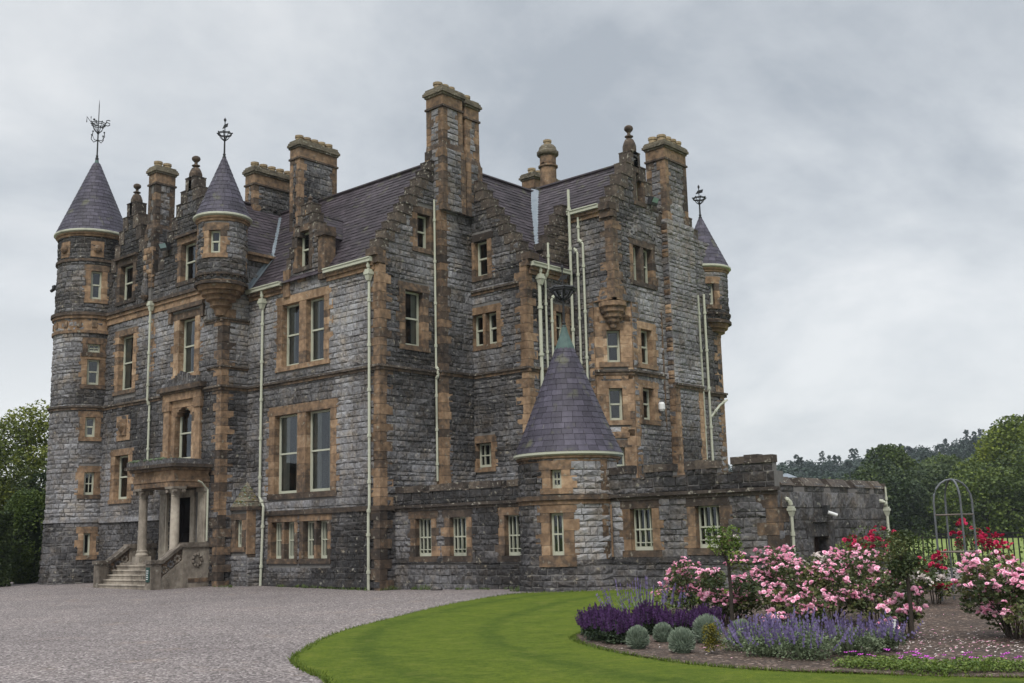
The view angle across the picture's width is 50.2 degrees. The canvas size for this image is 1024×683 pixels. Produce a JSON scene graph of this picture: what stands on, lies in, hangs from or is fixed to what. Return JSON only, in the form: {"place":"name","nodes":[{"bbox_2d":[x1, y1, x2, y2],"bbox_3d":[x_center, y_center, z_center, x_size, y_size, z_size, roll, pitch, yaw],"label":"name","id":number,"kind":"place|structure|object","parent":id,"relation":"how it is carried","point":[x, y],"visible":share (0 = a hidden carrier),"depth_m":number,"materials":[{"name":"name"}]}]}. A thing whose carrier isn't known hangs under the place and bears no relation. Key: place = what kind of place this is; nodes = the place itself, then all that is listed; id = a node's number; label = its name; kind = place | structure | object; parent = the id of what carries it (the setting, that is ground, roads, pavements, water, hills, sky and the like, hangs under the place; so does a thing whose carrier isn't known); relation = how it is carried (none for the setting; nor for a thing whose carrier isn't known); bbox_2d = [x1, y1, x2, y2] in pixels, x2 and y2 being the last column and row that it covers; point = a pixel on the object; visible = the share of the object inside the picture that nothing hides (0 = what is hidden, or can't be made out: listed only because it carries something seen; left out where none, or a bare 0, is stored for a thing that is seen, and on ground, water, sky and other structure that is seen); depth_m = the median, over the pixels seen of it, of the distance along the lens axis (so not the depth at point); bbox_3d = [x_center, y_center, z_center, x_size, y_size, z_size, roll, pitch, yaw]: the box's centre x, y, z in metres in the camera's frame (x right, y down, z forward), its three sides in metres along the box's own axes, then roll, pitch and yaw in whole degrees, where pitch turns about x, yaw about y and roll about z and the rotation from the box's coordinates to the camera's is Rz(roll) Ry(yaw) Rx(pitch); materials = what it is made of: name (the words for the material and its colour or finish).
{"place":"outdoors","nodes":[
{"label":"outdoors","id":0,"kind":"place"},
{"bbox_2d":[0,569,1010,682],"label":"gravel forecourt","id":1,"kind":"structure","parent":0,"point":[75,633],"depth_m":21.60,"materials":[{"name":"grey gravel"}]},
{"bbox_2d":[4,487,45,583],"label":"rounded shrub","id":2,"kind":"object","parent":1,"relation":"on","point":[26,506],"visible":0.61,"depth_m":45.33,"materials":[{"name":"green plant"}]},
{"bbox_2d":[38,81,890,591],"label":"mansion","id":3,"kind":"structure","parent":1,"relation":"on","point":[448,363],"depth_m":38.85,"materials":[{"name":"stone"}]},
{"bbox_2d":[74,527,98,559],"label":"window","id":4,"kind":"structure","parent":3,"relation":"in","point":[86,548],"depth_m":43.95,"materials":[{"name":"stone"}]},
{"bbox_2d":[74,466,101,498],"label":"window","id":5,"kind":"structure","parent":3,"relation":"in","point":[87,477],"depth_m":44.44,"materials":[{"name":"stone"}]},
{"bbox_2d":[76,411,103,440],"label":"window","id":6,"kind":"structure","parent":3,"relation":"in","point":[90,422],"depth_m":44.81,"materials":[{"name":"stone"}]},
{"bbox_2d":[78,353,105,389],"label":"window","id":7,"kind":"structure","parent":3,"relation":"in","point":[92,373],"depth_m":45.25,"materials":[{"name":"stone"}]},
{"bbox_2d":[81,337,107,356],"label":"window","id":8,"kind":"structure","parent":3,"relation":"in","point":[96,347],"depth_m":45.36,"materials":[{"name":"stone"}]},
{"bbox_2d":[82,264,109,303],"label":"window","id":9,"kind":"structure","parent":3,"relation":"in","point":[96,276],"depth_m":45.87,"materials":[{"name":"stone"}]},
{"bbox_2d":[107,447,133,503],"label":"window","id":10,"kind":"structure","parent":3,"relation":"in","point":[117,456],"depth_m":44.06,"materials":[{"name":"stone"}]},
{"bbox_2d":[111,326,138,395],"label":"window","id":11,"kind":"structure","parent":3,"relation":"in","point":[126,348],"depth_m":44.88,"materials":[{"name":"stone"}]},
{"bbox_2d":[113,252,138,306],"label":"window","id":12,"kind":"structure","parent":3,"relation":"in","point":[129,261],"depth_m":45.53,"materials":[{"name":"stone"}]},
{"bbox_2d":[92,457,213,589],"bbox_3d":[-13.022,6.621,39.630,4.150,4.678,2.340,-10,-13,40],"label":"entrance porch","id":13,"kind":"object","parent":3,"relation":"attached to","point":[182,561],"visible":1,"depth_m":39.21,"materials":[{"name":"stone"}]},
{"bbox_2d":[179,497,189,542],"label":"door","id":14,"kind":"structure","parent":13,"relation":"in","point":[184,514],"depth_m":40.31,"materials":[{"name":"black wood"}]},
{"bbox_2d":[170,399,193,457],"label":"window","id":15,"kind":"structure","parent":3,"relation":"in","point":[184,408],"depth_m":41.55,"materials":[{"name":"stone"}]},
{"bbox_2d":[173,229,196,287],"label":"window","id":16,"kind":"structure","parent":3,"relation":"in","point":[186,240],"depth_m":42.62,"materials":[{"name":"stone"}]},
{"bbox_2d":[170,308,203,378],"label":"window","id":17,"kind":"structure","parent":3,"relation":"in","point":[185,351],"depth_m":42.00,"materials":[{"name":"stone"}]},
{"bbox_2d":[201,222,229,257],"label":"window","id":18,"kind":"structure","parent":3,"relation":"in","point":[215,233],"depth_m":39.98,"materials":[{"name":"stone"}]},
{"bbox_2d":[230,514,245,551],"bbox_3d":[-9.623,6.831,39.054,1.020,1.340,0.425,-10,-13,40],"label":"window","id":19,"kind":"structure","parent":3,"relation":"in","point":[238,525],"depth_m":39.05,"materials":[{"name":"stone"}]},
{"bbox_2d":[267,515,313,563],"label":"window","id":20,"kind":"structure","parent":3,"relation":"in","point":[283,545],"depth_m":38.26,"materials":[{"name":"stone"}]},
{"bbox_2d":[265,398,339,499],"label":"window","id":21,"kind":"structure","parent":3,"relation":"in","point":[304,459],"depth_m":38.30,"materials":[{"name":"stone"}]},
{"bbox_2d":[274,285,332,372],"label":"window","id":22,"kind":"structure","parent":3,"relation":"in","point":[303,335],"depth_m":38.96,"materials":[{"name":"stone"}]},
{"bbox_2d":[298,513,331,563],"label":"window","id":23,"kind":"structure","parent":3,"relation":"in","point":[322,524],"depth_m":37.12,"materials":[{"name":"stone"}]},
{"bbox_2d":[293,222,337,273],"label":"window","id":24,"kind":"structure","parent":3,"relation":"in","point":[301,253],"depth_m":39.48,"materials":[{"name":"stone"}]},
{"bbox_2d":[395,280,431,352],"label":"window","id":25,"kind":"structure","parent":3,"relation":"in","point":[413,317],"depth_m":37.67,"materials":[{"name":"stone"}]},
{"bbox_2d":[409,206,433,255],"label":"window","id":26,"kind":"structure","parent":3,"relation":"in","point":[421,216],"depth_m":38.47,"materials":[{"name":"stone"}]},
{"bbox_2d":[407,510,440,561],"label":"window","id":27,"kind":"structure","parent":3,"relation":"in","point":[428,551],"depth_m":34.71,"materials":[{"name":"stone"}]},
{"bbox_2d":[441,509,475,561],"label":"window","id":28,"kind":"structure","parent":3,"relation":"in","point":[457,529],"depth_m":33.73,"materials":[{"name":"stone"}]},
{"bbox_2d":[470,231,494,282],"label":"window","id":29,"kind":"structure","parent":3,"relation":"in","point":[480,243],"depth_m":39.41,"materials":[{"name":"stone"}]},
{"bbox_2d":[474,434,497,472],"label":"window","id":30,"kind":"structure","parent":3,"relation":"in","point":[486,444],"depth_m":38.14,"materials":[{"name":"stone"}]},
{"bbox_2d":[471,303,503,351],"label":"window","id":31,"kind":"structure","parent":3,"relation":"in","point":[489,336],"depth_m":38.74,"materials":[{"name":"stone"}]},
{"bbox_2d":[495,507,520,561],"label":"window","id":32,"kind":"structure","parent":3,"relation":"in","point":[504,548],"depth_m":32.31,"materials":[{"name":"stone"}]},
{"bbox_2d":[537,459,576,494],"bbox_3d":[1.453,3.748,29.967,1.037,0.960,1.229,-10,-13,40],"label":"window","id":33,"kind":"structure","parent":3,"relation":"in","point":[552,473],"depth_m":29.64,"materials":[{"name":"stone"}]},
{"bbox_2d":[536,504,579,566],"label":"window","id":34,"kind":"structure","parent":3,"relation":"in","point":[558,533],"depth_m":29.40,"materials":[{"name":"stone"}]},
{"bbox_2d":[550,303,571,345],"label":"window","id":35,"kind":"structure","parent":3,"relation":"in","point":[557,309],"depth_m":39.02,"materials":[{"name":"stone"}]},
{"bbox_2d":[594,323,629,366],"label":"window","id":36,"kind":"structure","parent":3,"relation":"in","point":[621,361],"depth_m":38.69,"materials":[{"name":"stone"}]},
{"bbox_2d":[601,380,634,424],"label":"window","id":37,"kind":"structure","parent":3,"relation":"in","point":[608,387],"depth_m":38.34,"materials":[{"name":"stone"}]},
{"bbox_2d":[616,440,631,466],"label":"window","id":38,"kind":"structure","parent":3,"relation":"in","point":[624,461],"depth_m":38.01,"materials":[{"name":"stone"}]},
{"bbox_2d":[607,166,646,207],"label":"window","id":39,"kind":"structure","parent":3,"relation":"in","point":[638,191],"depth_m":40.39,"materials":[{"name":"stone"}]},
{"bbox_2d":[611,321,658,370],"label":"window","id":40,"kind":"structure","parent":3,"relation":"in","point":[650,337],"depth_m":39.60,"materials":[{"name":"stone"}]},
{"bbox_2d":[613,380,661,425],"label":"window","id":41,"kind":"structure","parent":3,"relation":"in","point":[652,400],"depth_m":39.21,"materials":[{"name":"stone"}]},
{"bbox_2d":[619,499,664,556],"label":"window","id":42,"kind":"structure","parent":3,"relation":"in","point":[646,529],"depth_m":29.30,"materials":[{"name":"stone"}]},
{"bbox_2d":[627,237,658,290],"bbox_3d":[4.645,-2.810,39.969,0.425,1.760,1.888,-10,-13,40],"label":"window","id":43,"kind":"structure","parent":3,"relation":"in","point":[642,264],"depth_m":39.91,"materials":[{"name":"stone"}]},
{"bbox_2d":[683,496,734,554],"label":"window","id":44,"kind":"structure","parent":3,"relation":"in","point":[706,512],"depth_m":28.02,"materials":[{"name":"stone"}]},
{"bbox_2d":[705,276,721,308],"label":"window","id":45,"kind":"structure","parent":3,"relation":"in","point":[713,281],"depth_m":43.03,"materials":[{"name":"stone"}]},
{"bbox_2d":[214,584,767,591],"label":"weeds","id":46,"kind":"object","parent":1,"relation":"on","point":[394,588],"visible":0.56,"depth_m":34.70,"materials":[{"name":"green plant"}]},
{"bbox_2d":[0,0,1023,485],"label":"sky","id":47,"kind":"structure","parent":0,"point":[858,165],"materials":[{"name":"grey"}]},
{"bbox_2d":[286,581,1023,682],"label":"lawn","id":48,"kind":"structure","parent":0,"point":[518,638],"depth_m":14.99,"materials":[{"name":"green plant"}]},
{"bbox_2d":[574,585,1023,676],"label":"flower bed","id":49,"kind":"object","parent":48,"relation":"on","point":[957,622],"visible":0.29,"depth_m":14.75,"materials":[{"name":"soil"}]},
{"bbox_2d":[575,602,621,635],"bbox_3d":[1.349,4.388,17.319,0.812,0.527,0.718,-10,-13,40],"label":"salvia","id":50,"kind":"object","parent":49,"relation":"on","point":[579,616],"visible":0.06,"depth_m":17.35,"materials":[{"name":"purple plant"}]},
{"bbox_2d":[576,603,626,640],"bbox_3d":[1.389,4.239,16.576,0.768,0.548,0.751,-10,-13,40],"label":"salvia","id":51,"kind":"object","parent":49,"relation":"on","point":[590,622],"visible":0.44,"depth_m":16.45,"materials":[{"name":"purple plant"}]},
{"bbox_2d":[598,607,643,643],"bbox_3d":[1.613,4.161,16.078,0.704,0.525,0.740,-10,-13,40],"label":"salvia","id":52,"kind":"object","parent":49,"relation":"on","point":[616,626],"visible":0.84,"depth_m":15.92,"materials":[{"name":"purple plant"}]},
{"bbox_2d":[625,625,649,648],"bbox_3d":[1.754,4.114,15.266,0.359,0.321,0.359,-10,-13,40],"label":"santolina","id":53,"kind":"object","parent":49,"relation":"on","point":[638,637],"visible":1,"depth_m":15.17,"materials":[{"name":"green plant"}]},
{"bbox_2d":[596,576,692,615],"bbox_3d":[2.338,4.658,19.937,1.905,0.791,1.976,-4,-10,13],"label":"perovskia","id":54,"kind":"object","parent":49,"relation":"on","point":[639,599],"visible":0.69,"depth_m":19.84,"materials":[{"name":"purple plant"}]},
{"bbox_2d":[633,599,669,634],"bbox_3d":[2.209,4.352,17.337,0.585,0.555,0.683,-2,-10,3],"label":"salvia","id":55,"kind":"object","parent":49,"relation":"on","point":[649,612],"visible":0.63,"depth_m":17.19,"materials":[{"name":"purple plant"}]},
{"bbox_2d":[652,622,672,641],"bbox_3d":[2.206,4.245,15.991,0.325,0.292,0.323,-10,-13,40],"label":"santolina","id":56,"kind":"object","parent":49,"relation":"on","point":[661,631],"visible":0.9,"depth_m":15.91,"materials":[{"name":"green plant"}]},
{"bbox_2d":[655,609,698,633],"bbox_3d":[2.559,4.362,17.015,0.643,0.417,0.712,-10,-13,40],"label":"salvia","id":57,"kind":"object","parent":49,"relation":"on","point":[678,619],"visible":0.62,"depth_m":16.84,"materials":[{"name":"purple plant"}]},
{"bbox_2d":[667,626,695,652],"bbox_3d":[2.257,3.966,14.567,0.384,0.349,0.389,-10,-13,40],"label":"santolina","id":58,"kind":"object","parent":49,"relation":"on","point":[681,639],"visible":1,"depth_m":14.47,"materials":[{"name":"green plant"}]},
{"bbox_2d":[651,556,728,613],"bbox_3d":[3.322,4.528,20.191,1.498,1.142,1.251,-10,-13,40],"label":"rose bush","id":59,"kind":"object","parent":49,"relation":"on","point":[683,570],"visible":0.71,"depth_m":20.08,"materials":[{"name":"pink plant"}]},
{"bbox_2d":[686,603,724,629],"bbox_3d":[3.043,4.343,17.191,0.656,0.485,0.620,-10,-13,40],"label":"salvia","id":60,"kind":"object","parent":49,"relation":"on","point":[699,610],"visible":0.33,"depth_m":17.11,"materials":[{"name":"purple plant"}]},
{"bbox_2d":[692,613,723,643],"bbox_3d":[2.818,4.138,15.796,0.478,0.419,0.481,-10,-13,40],"label":"santolina","id":61,"kind":"object","parent":49,"relation":"on","point":[700,622],"visible":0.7,"depth_m":15.71,"materials":[{"name":"green plant"}]},
{"bbox_2d":[701,622,724,651],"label":"golden shrub","id":62,"kind":"object","parent":49,"relation":"on","point":[710,630],"visible":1,"depth_m":14.36,"materials":[{"name":"plant"}]},
{"bbox_2d":[703,525,744,622],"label":"standard rose","id":63,"kind":"object","parent":49,"relation":"on","point":[725,541],"visible":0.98,"depth_m":17.25,"materials":[{"name":"green plant"}]},
{"bbox_2d":[695,566,776,626],"bbox_3d":[3.557,4.229,18.026,1.354,1.035,1.052,-10,-13,40],"label":"rose bush","id":64,"kind":"object","parent":49,"relation":"on","point":[742,598],"visible":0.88,"depth_m":17.94,"materials":[{"name":"pink plant"}]},
{"bbox_2d":[713,612,793,651],"bbox_3d":[3.210,3.921,14.704,1.029,0.553,1.029,-2,-10,4],"label":"catmint","id":65,"kind":"object","parent":49,"relation":"on","point":[726,640],"visible":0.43,"depth_m":14.59,"materials":[{"name":"purple plant"}]},
{"bbox_2d":[723,545,806,616],"bbox_3d":[4.558,4.169,18.830,1.494,1.334,1.509,-10,-13,40],"label":"rose bush","id":66,"kind":"object","parent":49,"relation":"on","point":[770,574],"visible":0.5,"depth_m":18.62,"materials":[{"name":"pink plant"}]},
{"bbox_2d":[725,618,819,657],"bbox_3d":[3.237,3.809,14.055,1.302,0.506,1.393,-10,-13,40],"label":"catmint","id":67,"kind":"object","parent":49,"relation":"on","point":[761,647],"visible":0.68,"depth_m":13.88,"materials":[{"name":"purple plant"}]},
{"bbox_2d":[735,606,840,640],"bbox_3d":[3.879,3.908,14.935,1.443,0.594,1.261,-10,-13,40],"label":"catmint","id":68,"kind":"object","parent":49,"relation":"on","point":[799,623],"visible":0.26,"depth_m":14.89,"materials":[{"name":"purple plant"}]},
{"bbox_2d":[762,580,837,632],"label":"rose bush","id":69,"kind":"object","parent":49,"relation":"on","point":[799,599],"visible":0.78,"depth_m":15.74,"materials":[{"name":"pink plant"}]},
{"bbox_2d":[580,614,1023,658],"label":"fallen petals","id":70,"kind":"object","parent":49,"relation":"on","point":[1012,641],"visible":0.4,"depth_m":14.65,"materials":[{"name":"flower petal"}]},
{"bbox_2d":[744,614,860,660],"bbox_3d":[3.615,3.697,13.627,1.449,0.614,1.336,-10,-13,40],"label":"catmint","id":71,"kind":"object","parent":49,"relation":"on","point":[812,645],"visible":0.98,"depth_m":13.44,"materials":[{"name":"purple plant"}]},
{"bbox_2d":[760,553,848,625],"bbox_3d":[4.647,3.939,17.129,1.344,1.252,1.415,-10,-13,40],"label":"rose bush","id":72,"kind":"object","parent":49,"relation":"on","point":[821,577],"visible":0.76,"depth_m":16.92,"materials":[{"name":"pink plant"}]},
{"bbox_2d":[788,551,854,592],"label":"rose bush","id":73,"kind":"object","parent":49,"relation":"on","point":[821,558],"visible":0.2,"depth_m":21.12,"materials":[{"name":"plant"}]},
{"bbox_2d":[775,543,885,620],"bbox_3d":[5.290,4.038,18.188,1.529,1.328,1.652,2,-11,-19],"label":"rose bush","id":74,"kind":"object","parent":49,"relation":"on","point":[850,564],"visible":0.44,"depth_m":18.02,"materials":[{"name":"pink plant"}]},
{"bbox_2d":[784,608,912,655],"bbox_3d":[4.297,3.725,13.978,1.299,0.634,1.172,-1,-10,-4],"label":"catmint","id":75,"kind":"object","parent":49,"relation":"on","point":[855,645],"visible":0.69,"depth_m":13.78,"materials":[{"name":"purple plant"}]},
{"bbox_2d":[826,549,892,603],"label":"rose bush","id":76,"kind":"object","parent":49,"relation":"on","point":[875,556],"visible":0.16,"depth_m":20.71,"materials":[{"name":"pink plant"}]},
{"bbox_2d":[842,522,895,589],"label":"rose bush","id":77,"kind":"object","parent":49,"relation":"on","point":[872,539],"visible":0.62,"depth_m":24.50,"materials":[{"name":"red plant"}]},
{"bbox_2d":[839,565,911,625],"bbox_3d":[5.784,4.111,17.599,1.069,0.965,1.288,-2,-10,4],"label":"rose bush","id":78,"kind":"object","parent":49,"relation":"on","point":[877,584],"visible":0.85,"depth_m":17.36,"materials":[{"name":"pink plant"}]},
{"bbox_2d":[841,616,922,650],"bbox_3d":[4.812,3.824,14.268,0.850,0.482,0.962,-10,-13,40],"label":"catmint","id":79,"kind":"object","parent":49,"relation":"on","point":[892,637],"visible":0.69,"depth_m":14.12,"materials":[{"name":"purple plant"}]},
{"bbox_2d":[875,585,928,637],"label":"rose bush","id":80,"kind":"object","parent":49,"relation":"on","point":[899,615],"visible":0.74,"depth_m":15.69,"materials":[{"name":"pink plant"}]},
{"bbox_2d":[882,529,926,640],"bbox_3d":[5.575,3.498,15.543,0.596,1.648,0.571,1,-10,-11],"label":"standard rose","id":81,"kind":"object","parent":49,"relation":"on","point":[899,566],"visible":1,"depth_m":15.48,"materials":[{"name":"green plant"}]},
{"bbox_2d":[890,563,945,603],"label":"rose bush","id":82,"kind":"object","parent":49,"relation":"on","point":[925,579],"visible":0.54,"depth_m":20.12,"materials":[{"name":"white plant"}]},
{"bbox_2d":[896,527,957,591],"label":"shrub","id":83,"kind":"object","parent":49,"relation":"on","point":[920,553],"visible":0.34,"depth_m":23.60,"materials":[{"name":"green plant"}]},
{"bbox_2d":[830,649,1023,673],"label":"ground cover","id":84,"kind":"object","parent":49,"relation":"on","point":[917,663],"visible":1,"depth_m":12.22,"materials":[{"name":"green plant"}]},
{"bbox_2d":[917,550,955,603],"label":"rose bush","id":85,"kind":"object","parent":49,"relation":"on","point":[935,558],"visible":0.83,"depth_m":20.39,"materials":[{"name":"green plant"}]},
{"bbox_2d":[933,478,978,600],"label":"rose arch","id":86,"kind":"structure","parent":49,"relation":"on","point":[961,514],"depth_m":21.02,"materials":[{"name":"metal"}]},
{"bbox_2d":[943,518,1020,591],"bbox_3d":[9.239,4.287,21.656,1.453,1.593,1.374,-10,-13,40],"label":"rose bush","id":87,"kind":"object","parent":49,"relation":"on","point":[982,536],"visible":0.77,"depth_m":21.50,"materials":[{"name":"red plant"}]},
{"bbox_2d":[951,556,1023,638],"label":"rose bush","id":88,"kind":"object","parent":49,"relation":"on","point":[1000,584],"visible":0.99,"depth_m":15.16,"materials":[{"name":"pink plant"}]},
{"bbox_2d":[954,549,1023,608],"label":"rose bush","id":89,"kind":"object","parent":49,"relation":"on","point":[978,551],"visible":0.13,"depth_m":19.10,"materials":[{"name":"pink plant"}]},
{"bbox_2d":[897,535,1023,567],"bbox_3d":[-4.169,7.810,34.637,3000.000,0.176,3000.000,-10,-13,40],"label":"ground","id":90,"kind":"structure","parent":0,"point":[1001,550],"depth_m":74.94,"materials":[{"name":"green plant"}]},
{"bbox_2d":[0,511,14,586],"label":"hedge","id":91,"kind":"object","parent":90,"relation":"on","point":[6,531],"visible":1,"depth_m":43.19,"materials":[{"name":"green plant"}]},
{"bbox_2d":[0,433,40,510],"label":"deciduous tree","id":92,"kind":"object","parent":90,"relation":"on","point":[3,495],"visible":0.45,"depth_m":56.58,"materials":[{"name":"green plant"}]},
{"bbox_2d":[0,468,46,532],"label":"deciduous tree","id":93,"kind":"object","parent":90,"relation":"on","point":[37,476],"visible":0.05,"depth_m":56.16,"materials":[{"name":"green plant"}]},
{"bbox_2d":[0,398,49,505],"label":"deciduous tree","id":94,"kind":"object","parent":90,"relation":"on","point":[25,438],"visible":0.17,"depth_m":63.04,"materials":[{"name":"green plant"}]},
{"bbox_2d":[842,455,939,536],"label":"deciduous tree","id":95,"kind":"object","parent":90,"relation":"on","point":[899,510],"visible":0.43,"depth_m":121.53,"materials":[{"name":"green plant"}]},
{"bbox_2d":[860,443,931,535],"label":"deciduous tree","id":96,"kind":"object","parent":90,"relation":"on","point":[899,457],"visible":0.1,"depth_m":140.00,"materials":[{"name":"green plant"}]},
{"bbox_2d":[917,452,974,532],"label":"deciduous tree","id":97,"kind":"object","parent":90,"relation":"on","point":[948,460],"visible":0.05,"depth_m":175.01,"materials":[{"name":"green plant"}]},
{"bbox_2d":[895,458,1002,536],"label":"deciduous tree","id":98,"kind":"object","parent":90,"relation":"on","point":[932,478],"visible":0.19,"depth_m":125.95,"materials":[{"name":"green plant"}]},
{"bbox_2d":[900,527,1023,566],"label":"iron fence","id":99,"kind":"object","parent":90,"relation":"on","point":[956,534],"visible":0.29,"depth_m":38.66,"materials":[{"name":"metal"}]},
{"bbox_2d":[926,460,1023,536],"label":"deciduous tree","id":100,"kind":"object","parent":90,"relation":"on","point":[985,497],"visible":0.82,"depth_m":114.53,"materials":[{"name":"green plant"}]},
{"bbox_2d":[952,414,1023,535],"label":"lime tree","id":101,"kind":"object","parent":90,"relation":"on","point":[994,438],"visible":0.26,"depth_m":125.42,"materials":[{"name":"green plant"}]},
{"bbox_2d":[978,437,1023,535],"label":"deciduous tree","id":102,"kind":"object","parent":90,"relation":"on","point":[1019,464],"visible":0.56,"depth_m":116.50,"materials":[{"name":"green plant"}]},
{"bbox_3d":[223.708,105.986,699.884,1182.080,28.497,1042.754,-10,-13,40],"label":"hill","id":103,"kind":"structure","parent":0,"visible":0},
{"bbox_2d":[728,426,1016,484],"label":"distant wood","id":104,"kind":"object","parent":103,"relation":"on","point":[961,449],"visible":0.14,"depth_m":382.23,"materials":[{"name":"green plant"}]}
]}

